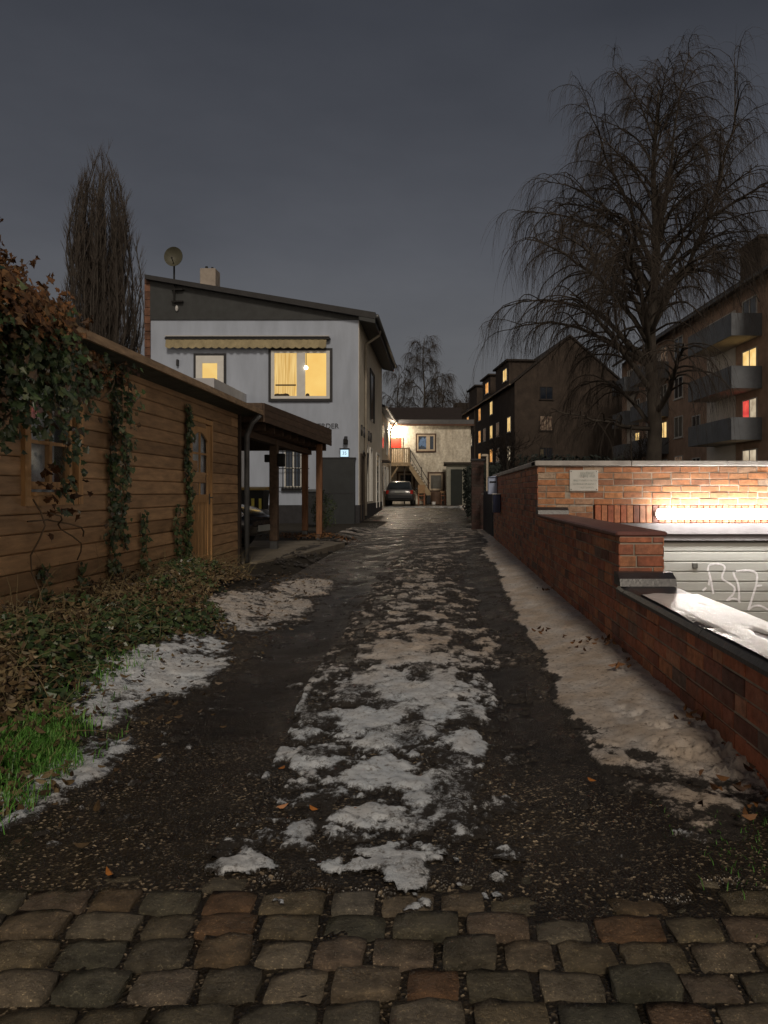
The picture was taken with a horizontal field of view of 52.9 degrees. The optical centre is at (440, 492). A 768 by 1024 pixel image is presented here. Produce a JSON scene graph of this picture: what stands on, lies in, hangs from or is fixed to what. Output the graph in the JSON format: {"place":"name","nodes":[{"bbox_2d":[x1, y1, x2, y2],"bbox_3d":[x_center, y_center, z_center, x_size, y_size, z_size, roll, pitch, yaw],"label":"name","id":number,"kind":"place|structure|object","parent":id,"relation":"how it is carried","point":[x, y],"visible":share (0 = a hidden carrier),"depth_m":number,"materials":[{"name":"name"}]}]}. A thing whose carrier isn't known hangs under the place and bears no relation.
{"place":"outdoors","nodes":[
{"label":"outdoors","id":0,"kind":"place"},
{"bbox_2d":[0,853,767,1023],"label":"cobblestone paving","id":1,"kind":"structure","parent":0,"point":[647,972],"depth_m":1.91,"materials":[{"name":"stone"}]},
{"bbox_2d":[106,866,112,874],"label":"fallen leaf","id":2,"kind":"object","parent":1,"relation":"on","point":[109,871],"visible":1,"depth_m":2.30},
{"bbox_2d":[0,819,767,1023],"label":"paving joints","id":3,"kind":"object","parent":1,"relation":"on","point":[560,868],"visible":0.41,"depth_m":2.27,"materials":[{"name":"concrete"}]},
{"bbox_2d":[0,521,767,711],"bbox_3d":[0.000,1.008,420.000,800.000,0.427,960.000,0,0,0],"label":"ground","id":4,"kind":"structure","parent":0,"point":[274,567],"depth_m":11.62,"materials":[{"name":"soil"}]},
{"bbox_2d":[60,141,146,353],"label":"poplar tree","id":5,"kind":"object","parent":4,"relation":"on","point":[102,298],"visible":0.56,"depth_m":44.07,"materials":[{"name":"brown plant"}]},
{"bbox_2d":[0,557,228,821],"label":"ground ivy","id":6,"kind":"object","parent":4,"relation":"on","point":[50,626],"visible":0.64,"depth_m":5.11,"materials":[{"name":"green plant"}]},
{"bbox_2d":[0,326,262,614],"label":"wooden shed","id":7,"kind":"structure","parent":4,"relation":"on","point":[157,490],"depth_m":7.46,"materials":[{"name":"brown wood"}]},
{"bbox_2d":[36,563,52,619],"bbox_3d":[-2.938,0.798,5.664,0.095,0.556,0.270,0,0,0],"label":"climbing ivy","id":8,"kind":"object","parent":7,"relation":"attached to","point":[43,575],"visible":0.38,"depth_m":5.69,"materials":[{"name":"green plant"}]},
{"bbox_2d":[19,396,82,505],"bbox_3d":[-3.070,-0.365,5.925,0.260,0.930,0.890,0,0,0],"label":"window","id":9,"kind":"structure","parent":7,"relation":"in","point":[41,453],"depth_m":5.86,"materials":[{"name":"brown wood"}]},
{"bbox_2d":[0,218,145,620],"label":"ivy vine","id":10,"kind":"object","parent":7,"relation":"attached to","point":[47,354],"visible":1,"depth_m":5.08,"materials":[{"name":"green plant"}]},
{"bbox_2d":[77,562,90,604],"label":"climbing ivy","id":11,"kind":"object","parent":7,"relation":"attached to","point":[82,570],"visible":0.42,"depth_m":6.33,"materials":[{"name":"green plant"}]},
{"bbox_2d":[103,363,127,594],"bbox_3d":[-2.922,-0.111,6.906,0.137,2.335,0.497,0,0,0],"label":"climbing ivy","id":12,"kind":"object","parent":7,"relation":"attached to","point":[116,509],"visible":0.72,"depth_m":6.92,"materials":[{"name":"green plant"}]},
{"bbox_2d":[120,438,134,550],"bbox_3d":[-2.938,-0.001,7.205,0.110,1.113,0.253,0,0,0],"label":"climbing ivy","id":13,"kind":"object","parent":7,"relation":"attached to","point":[127,496],"visible":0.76,"depth_m":7.19,"materials":[{"name":"green plant"}]},
{"bbox_2d":[139,508,152,571],"bbox_3d":[-2.931,0.606,7.623,0.111,0.895,0.218,0,0,9],"label":"climbing ivy","id":14,"kind":"object","parent":7,"relation":"attached to","point":[144,540],"visible":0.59,"depth_m":7.62,"materials":[{"name":"green plant"}]},
{"bbox_2d":[172,504,183,558],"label":"climbing ivy","id":15,"kind":"object","parent":7,"relation":"attached to","point":[178,511],"visible":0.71,"depth_m":8.59,"materials":[{"name":"green plant"}]},
{"bbox_2d":[182,404,195,560],"bbox_3d":[-2.936,0.009,8.985,0.114,2.090,0.312,0,0,0],"label":"climbing ivy","id":16,"kind":"object","parent":7,"relation":"attached to","point":[188,523],"visible":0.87,"depth_m":8.96,"materials":[{"name":"green plant"}]},
{"bbox_2d":[186,416,212,562],"bbox_3d":[-3.008,0.055,9.575,0.135,1.950,0.950,0,0,0],"label":"door","id":17,"kind":"structure","parent":7,"relation":"in","point":[202,526],"depth_m":9.77,"materials":[{"name":"brown wood"}]},
{"bbox_2d":[0,536,276,801],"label":"dry stalks","id":18,"kind":"object","parent":4,"relation":"on","point":[213,558],"visible":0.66,"depth_m":5.20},
{"bbox_2d":[0,556,341,868],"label":"leaf litter","id":19,"kind":"object","parent":4,"relation":"on","point":[22,686],"visible":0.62,"depth_m":4.88,"materials":[{"name":"plant"}]},
{"bbox_2d":[241,487,268,509],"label":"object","id":20,"kind":"object","parent":4,"relation":"on","point":[259,497],"visible":0.23,"depth_m":18.99,"materials":[{"name":"plastic"}]},
{"bbox_2d":[144,266,396,523],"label":"white house","id":21,"kind":"structure","parent":4,"relation":"on","point":[324,365],"depth_m":29.00,"materials":[{"name":"paint"}]},
{"bbox_2d":[164,247,183,302],"bbox_3d":[-9.960,-8.124,28.667,0.690,2.042,0.564,0,0,0],"label":"satellite dish","id":22,"kind":"object","parent":21,"relation":"attached to","point":[173,256],"visible":1,"depth_m":28.69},
{"bbox_2d":[193,353,225,383],"bbox_3d":[-8.713,-4.141,28.975,1.227,2.182,0.070,0,0,0],"label":"balcony door","id":23,"kind":"structure","parent":21,"relation":"in","point":[205,365],"depth_m":28.95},
{"bbox_2d":[279,451,308,490],"bbox_3d":[-5.562,-0.865,28.894,1.251,1.647,0.251,0,0,0],"label":"window","id":24,"kind":"structure","parent":21,"relation":"in","point":[293,460],"depth_m":28.96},
{"bbox_2d":[268,348,332,401],"bbox_3d":[-5.297,-4.424,28.932,2.415,2.013,0.155,0,0,0],"label":"window","id":25,"kind":"structure","parent":21,"relation":"in","point":[294,374],"depth_m":28.96,"materials":[{"name":"glass"}]},
{"bbox_2d":[323,457,355,523],"bbox_3d":[-3.826,-0.049,28.830,1.268,2.499,0.300,0,0,0],"label":"yard door","id":26,"kind":"structure","parent":21,"relation":"in","point":[338,472],"depth_m":28.70,"materials":[{"name":"grey metal"}]},
{"bbox_2d":[339,448,349,456],"bbox_3d":[-3.625,-1.479,28.900,0.355,0.340,0.200,0,0,0],"label":"house number sign","id":27,"kind":"object","parent":21,"relation":"attached to","point":[344,452],"visible":0.99,"depth_m":28.87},
{"bbox_2d":[343,436,347,443],"bbox_3d":[-3.585,-1.953,28.889,0.161,0.308,0.218,0,0,0],"label":"wall lamp","id":28,"kind":"object","parent":21,"relation":"attached to","point":[345,440],"visible":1,"depth_m":28.79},
{"bbox_2d":[360,453,364,520],"bbox_3d":[-3.068,-0.195,30.000,0.060,2.590,1.180,0,0,0],"label":"door","id":29,"kind":"structure","parent":21,"relation":"in","point":[362,457],"depth_m":30.14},
{"bbox_2d":[367,444,367,501],"bbox_3d":[-3.068,-0.795,31.725,0.060,2.390,0.930,0,0,0],"label":"window","id":30,"kind":"structure","parent":21,"relation":"in","point":[367,444],"depth_m":32.10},
{"bbox_2d":[369,447,372,500],"bbox_3d":[-3.068,-0.770,33.700,0.060,2.340,0.980,0,0,0],"label":"window","id":31,"kind":"structure","parent":21,"relation":"in","point":[370,449],"depth_m":33.21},
{"bbox_2d":[370,368,374,423],"bbox_3d":[-3.068,-4.270,34.350,0.060,2.240,2.080,0,0,0],"label":"window","id":32,"kind":"structure","parent":21,"relation":"in","point":[372,376],"depth_m":34.54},
{"bbox_2d":[376,452,379,507],"bbox_3d":[-3.068,-0.570,37.400,0.060,2.640,1.780,0,0,0],"label":"door","id":33,"kind":"structure","parent":21,"relation":"in","point":[377,454],"depth_m":37.27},
{"bbox_2d":[241,541,344,563],"bbox_3d":[-5.500,1.200,14.050,7.000,0.300,5.100,0,0,0],"label":"concrete apron","id":34,"kind":"object","parent":4,"relation":"on","point":[259,550],"visible":0.23,"depth_m":14.20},
{"bbox_2d":[241,504,269,546],"bbox_3d":[-5.228,0.341,14.146,4.165,1.432,1.980,0,0,9],"label":"parked car","id":35,"kind":"object","parent":34,"relation":"on","point":[259,522],"visible":0.18,"depth_m":13.77,"materials":[{"name":"black paint"}]},
{"bbox_2d":[241,403,331,548],"bbox_3d":[-4.961,-0.158,14.887,4.778,2.635,6.426,0,0,0],"label":"carport","id":36,"kind":"object","parent":34,"relation":"on","point":[274,431],"visible":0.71,"depth_m":14.30,"materials":[{"name":"wood"}]},
{"bbox_2d":[301,489,324,524],"bbox_3d":[-4.381,0.523,26.315,0.694,1.250,0.770,0,0,0],"label":"wheelie bin","id":37,"kind":"object","parent":4,"relation":"on","point":[311,492],"visible":0.33,"depth_m":26.00,"materials":[{"name":"plastic"}]},
{"bbox_2d":[309,489,336,532],"bbox_3d":[-3.002,0.494,19.608,0.721,1.279,0.764,0,0,0],"label":"bush","id":38,"kind":"object","parent":4,"relation":"on","point":[326,514],"visible":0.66,"depth_m":19.55,"materials":[{"name":"green plant"}]},
{"bbox_2d":[0,521,767,912],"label":"asphalt lane","id":39,"kind":"structure","parent":4,"relation":"on","point":[658,863],"depth_m":3.05,"materials":[{"name":"asphalt"}]},
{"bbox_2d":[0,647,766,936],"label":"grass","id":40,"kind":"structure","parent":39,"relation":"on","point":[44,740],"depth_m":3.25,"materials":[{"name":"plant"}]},
{"bbox_2d":[0,523,767,909],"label":"snow","id":41,"kind":"structure","parent":39,"relation":"on","point":[620,715],"depth_m":3.89,"materials":[{"name":"snow"}]},
{"bbox_2d":[255,531,364,541],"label":"leaf litter","id":42,"kind":"object","parent":41,"relation":"on","point":[309,535],"visible":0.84,"depth_m":17.41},
{"bbox_2d":[701,711,705,720],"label":"fallen leaf","id":43,"kind":"object","parent":41,"relation":"on","point":[703,716],"visible":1,"depth_m":3.59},
{"bbox_2d":[710,783,717,789],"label":"fallen leaf","id":44,"kind":"object","parent":41,"relation":"on","point":[714,787],"visible":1,"depth_m":2.85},
{"bbox_2d":[716,774,729,780],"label":"fallen leaf","id":45,"kind":"object","parent":41,"relation":"on","point":[722,778],"visible":1,"depth_m":2.93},
{"bbox_2d":[733,785,742,790],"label":"fallen leaf","id":46,"kind":"object","parent":41,"relation":"on","point":[738,787],"visible":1,"depth_m":2.82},
{"bbox_2d":[743,763,754,771],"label":"fallen leaf","id":47,"kind":"object","parent":41,"relation":"on","point":[747,768],"visible":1,"depth_m":3.04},
{"bbox_2d":[742,814,756,819],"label":"fallen leaf","id":48,"kind":"object","parent":39,"relation":"on","point":[750,816],"visible":1,"depth_m":2.55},
{"bbox_2d":[382,404,396,506],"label":"side wing","id":49,"kind":"structure","parent":4,"relation":"on","point":[387,416],"depth_m":45.49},
{"bbox_2d":[382,466,382,504],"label":"door","id":50,"kind":"structure","parent":49,"relation":"in","point":[382,466],"depth_m":43.00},
{"bbox_2d":[382,422,384,449],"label":"window","id":51,"kind":"structure","parent":49,"relation":"in","point":[383,425],"depth_m":43.89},
{"bbox_2d":[384,466,385,490],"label":"window","id":52,"kind":"structure","parent":49,"relation":"in","point":[384,466],"depth_m":44.71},
{"bbox_2d":[386,427,387,455],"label":"window","id":53,"kind":"structure","parent":49,"relation":"in","point":[386,427],"depth_m":46.55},
{"bbox_2d":[387,467,388,485],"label":"window","id":54,"kind":"structure","parent":49,"relation":"in","point":[387,467],"depth_m":46.76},
{"bbox_2d":[382,364,423,406],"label":"birch tree","id":55,"kind":"object","parent":4,"relation":"on","point":[392,378],"visible":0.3,"depth_m":81.78,"materials":[{"name":"brown plant"}]},
{"bbox_2d":[384,334,463,406],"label":"birch tree","id":56,"kind":"object","parent":4,"relation":"on","point":[430,390],"visible":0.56,"depth_m":79.86,"materials":[{"name":"brown plant"}]},
{"bbox_2d":[389,420,473,503],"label":"house","id":57,"kind":"structure","parent":4,"relation":"on","point":[422,451],"depth_m":50.00,"materials":[{"name":"paint"}]},
{"bbox_2d":[391,437,402,461],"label":"door","id":58,"kind":"structure","parent":57,"relation":"in","point":[395,441],"depth_m":49.95,"materials":[{"name":"red paint"}]},
{"bbox_2d":[397,471,414,489],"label":"window","id":59,"kind":"structure","parent":57,"relation":"in","point":[409,477],"depth_m":49.97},
{"bbox_2d":[388,407,461,419],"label":"long roof","id":60,"kind":"structure","parent":57,"relation":"on","point":[426,413],"depth_m":66.03,"materials":[{"name":"tile"}]},
{"bbox_2d":[416,433,435,451],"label":"window","id":61,"kind":"structure","parent":57,"relation":"in","point":[425,442],"depth_m":49.97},
{"bbox_2d":[427,472,444,491],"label":"window","id":62,"kind":"structure","parent":57,"relation":"in","point":[436,479],"depth_m":49.97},
{"bbox_2d":[417,367,477,419],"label":"birch tree","id":63,"kind":"object","parent":4,"relation":"on","point":[451,394],"visible":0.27,"depth_m":84.03,"materials":[{"name":"brown plant"}]},
{"bbox_2d":[432,378,482,412],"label":"bare tree","id":64,"kind":"object","parent":4,"relation":"on","point":[467,395],"visible":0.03,"depth_m":120.57,"materials":[{"name":"brown plant"}]},
{"bbox_2d":[444,462,490,504],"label":"outhouse","id":65,"kind":"structure","parent":4,"relation":"on","point":[454,484],"depth_m":45.95,"materials":[{"name":"paint"}]},
{"bbox_2d":[451,469,461,504],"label":"door","id":66,"kind":"structure","parent":65,"relation":"in","point":[456,474],"depth_m":45.95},
{"bbox_2d":[470,459,484,529],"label":"gate pillar","id":67,"kind":"structure","parent":4,"relation":"on","point":[477,477],"depth_m":23.41,"materials":[{"name":"brick"}]},
{"bbox_2d":[481,454,492,535],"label":"metal gate","id":68,"kind":"structure","parent":4,"relation":"on","point":[487,515],"depth_m":21.25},
{"bbox_2d":[480,417,547,470],"bbox_3d":[3.259,-1.145,36.910,3.497,4.604,3.421,0,0,36],"label":"bare tree","id":69,"kind":"object","parent":4,"relation":"on","point":[505,449],"visible":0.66,"depth_m":36.71,"materials":[{"name":"brown plant"}]},
{"bbox_2d":[462,334,621,472],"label":"gabled block","id":70,"kind":"structure","parent":4,"relation":"on","point":[494,403],"depth_m":76.92,"materials":[{"name":"paint"}]},
{"bbox_2d":[478,408,480,421],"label":"window","id":71,"kind":"structure","parent":70,"relation":"in","point":[479,410],"depth_m":95.21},
{"bbox_2d":[478,430,480,443],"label":"window","id":72,"kind":"structure","parent":70,"relation":"in","point":[479,432],"depth_m":95.21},
{"bbox_2d":[483,428,485,441],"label":"window","id":73,"kind":"structure","parent":70,"relation":"in","point":[484,430],"depth_m":91.92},
{"bbox_2d":[485,382,488,395],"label":"window","id":74,"kind":"structure","parent":70,"relation":"in","point":[487,384],"depth_m":89.77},
{"bbox_2d":[489,401,492,415],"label":"window","id":75,"kind":"structure","parent":70,"relation":"in","point":[491,403],"depth_m":87.71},
{"bbox_2d":[489,425,492,439],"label":"window","id":76,"kind":"structure","parent":70,"relation":"in","point":[491,427],"depth_m":87.71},
{"bbox_2d":[490,449,492,462],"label":"window","id":77,"kind":"structure","parent":70,"relation":"in","point":[491,453],"depth_m":87.71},
{"bbox_2d":[496,422,498,436],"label":"window","id":78,"kind":"structure","parent":70,"relation":"in","point":[497,424],"depth_m":84.19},
{"bbox_2d":[502,368,506,383],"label":"window","id":79,"kind":"structure","parent":70,"relation":"in","point":[505,370],"depth_m":79.86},
{"bbox_2d":[507,416,510,432],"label":"window","id":80,"kind":"structure","parent":70,"relation":"in","point":[509,418],"depth_m":78.26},
{"bbox_2d":[539,386,552,399],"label":"window","id":81,"kind":"structure","parent":70,"relation":"in","point":[546,393],"depth_m":76.37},
{"bbox_2d":[540,416,552,431],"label":"window","id":82,"kind":"structure","parent":70,"relation":"in","point":[541,418],"depth_m":76.37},
{"bbox_2d":[540,447,552,460],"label":"window","id":83,"kind":"structure","parent":70,"relation":"in","point":[543,449],"depth_m":76.37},
{"bbox_2d":[513,453,623,466],"bbox_3d":[3.407,0.096,20.501,2.904,2.206,1.932,0,0,0],"label":"hedge","id":84,"kind":"object","parent":4,"relation":"on","point":[563,459],"visible":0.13,"depth_m":20.22,"materials":[{"name":"green plant"}]},
{"bbox_2d":[468,24,767,462],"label":"birch tree","id":85,"kind":"object","parent":4,"relation":"on","point":[653,310],"visible":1,"depth_m":28.86,"materials":[{"name":"brown plant"}]},
{"bbox_2d":[610,425,670,460],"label":"bare tree","id":86,"kind":"object","parent":4,"relation":"on","point":[640,454],"visible":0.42,"depth_m":58.24,"materials":[{"name":"brown plant"}]},
{"bbox_2d":[612,234,767,460],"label":"balcony block","id":87,"kind":"structure","parent":4,"relation":"on","point":[745,354],"depth_m":45.96,"materials":[{"name":"brick"}]},
{"bbox_2d":[660,384,666,399],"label":"window","id":88,"kind":"structure","parent":87,"relation":"in","point":[665,385],"depth_m":58.82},
{"bbox_2d":[660,347,666,360],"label":"window","id":89,"kind":"structure","parent":87,"relation":"in","point":[663,347],"depth_m":58.89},
{"bbox_2d":[662,421,666,436],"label":"window","id":90,"kind":"structure","parent":87,"relation":"in","point":[664,424],"depth_m":58.76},
{"bbox_2d":[674,455,682,460],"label":"window","id":91,"kind":"structure","parent":87,"relation":"in","point":[676,458],"depth_m":55.53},
{"bbox_2d":[673,415,683,438],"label":"window","id":92,"kind":"structure","parent":87,"relation":"in","point":[678,427],"depth_m":55.55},
{"bbox_2d":[673,376,683,400],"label":"window","id":93,"kind":"structure","parent":87,"relation":"in","point":[678,391],"depth_m":55.55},
{"bbox_2d":[673,335,683,361],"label":"window","id":94,"kind":"structure","parent":87,"relation":"in","point":[677,339],"depth_m":55.55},
{"bbox_2d":[692,457,700,460],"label":"window","id":95,"kind":"structure","parent":87,"relation":"in","point":[697,458],"depth_m":51.91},
{"bbox_2d":[692,414,700,425],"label":"window","id":96,"kind":"structure","parent":87,"relation":"in","point":[699,416],"depth_m":52.06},
{"bbox_2d":[742,448,757,460],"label":"window","id":97,"kind":"structure","parent":87,"relation":"in","point":[748,454],"depth_m":43.64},
{"bbox_2d":[742,397,757,416],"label":"window","id":98,"kind":"structure","parent":87,"relation":"in","point":[752,403],"depth_m":43.64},
{"bbox_2d":[742,346,757,365],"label":"window","id":99,"kind":"structure","parent":87,"relation":"in","point":[749,357],"depth_m":43.64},
{"bbox_2d":[742,294,757,312],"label":"window","id":100,"kind":"structure","parent":87,"relation":"in","point":[753,308],"depth_m":43.52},
{"bbox_2d":[0,0,767,406],"label":"sky","id":101,"kind":"structure","parent":0,"point":[355,154],"materials":[{"name":"grey"}]},
{"bbox_2d":[364,504,493,520],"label":"asphalt yard","id":102,"kind":"structure","parent":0,"point":[417,514],"depth_m":35.47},
{"bbox_2d":[385,481,417,504],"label":"parked car","id":103,"kind":"object","parent":102,"relation":"on","point":[400,490],"visible":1,"depth_m":44.56,"materials":[{"name":"paint"}]},
{"bbox_2d":[417,485,424,504],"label":"wooden chair","id":104,"kind":"object","parent":102,"relation":"on","point":[421,488],"visible":1,"depth_m":47.43,"materials":[{"name":"red wood"}]},
{"bbox_2d":[383,504,466,510],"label":"snow","id":105,"kind":"structure","parent":102,"relation":"on","point":[459,507],"depth_m":42.48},
{"bbox_2d":[426,495,430,503],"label":"storage box","id":106,"kind":"object","parent":102,"relation":"on","point":[428,499],"visible":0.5,"depth_m":48.00,"materials":[{"name":"plastic"}]},
{"bbox_2d":[431,492,440,504],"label":"plant tub","id":107,"kind":"object","parent":102,"relation":"on","point":[436,497],"visible":0.94,"depth_m":46.73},
{"bbox_2d":[440,491,445,504],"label":"wooden chair","id":108,"kind":"object","parent":102,"relation":"on","point":[443,495],"visible":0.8,"depth_m":47.02,"materials":[{"name":"red wood"}]},
{"bbox_2d":[462,463,500,516],"bbox_3d":[1.550,-0.031,31.006,1.251,2.070,8.040,0,0,0],"label":"hedge","id":109,"kind":"object","parent":102,"relation":"on","point":[466,483],"visible":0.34,"depth_m":28.52,"materials":[{"name":"green plant"}]},
{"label":"driveway","id":110,"kind":"structure","parent":0,"visible":0},
{"bbox_2d":[492,463,767,788],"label":"brick wall","id":111,"kind":"structure","parent":110,"relation":"on","point":[603,576],"depth_m":5.27,"materials":[{"name":"brick"}]},
{"bbox_2d":[488,476,496,493],"bbox_3d":[1.133,-0.160,17.150,0.226,0.420,0.360,0,0,0],"label":"letter box","id":112,"kind":"object","parent":111,"relation":"attached to","point":[492,484],"visible":0.84,"depth_m":17.00,"materials":[{"name":"grey metal"}]},
{"bbox_2d":[491,493,500,512],"bbox_3d":[1.158,0.230,16.175,0.176,0.400,0.390,0,0,0],"label":"letter box","id":113,"kind":"object","parent":111,"relation":"attached to","point":[496,502],"visible":1,"depth_m":16.00,"materials":[{"name":"blue metal"}]},
{"bbox_2d":[643,593,767,658],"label":"snow","id":114,"kind":"structure","parent":111,"relation":"on","point":[735,625],"depth_m":3.89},
{"bbox_2d":[531,461,767,621],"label":"garage","id":115,"kind":"structure","parent":110,"relation":"on","point":[733,574],"depth_m":9.99,"materials":[{"name":"brick"}]},
{"bbox_2d":[569,470,597,490],"bbox_3d":[1.853,-0.150,9.960,0.370,0.273,0.036,0,0,0],"label":"plaque","id":116,"kind":"object","parent":115,"relation":"attached to","point":[583,480],"visible":1,"depth_m":9.95,"materials":[{"name":"metal"}]},
{"bbox_2d":[654,509,767,518],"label":"tube lamp","id":117,"kind":"object","parent":115,"relation":"attached to","point":[710,513],"visible":1,"depth_m":9.78,"materials":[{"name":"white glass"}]},
{"bbox_2d":[663,541,767,621],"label":"garage door","id":118,"kind":"structure","parent":115,"relation":"in","point":[734,574],"depth_m":10.06,"materials":[{"name":"metal"}]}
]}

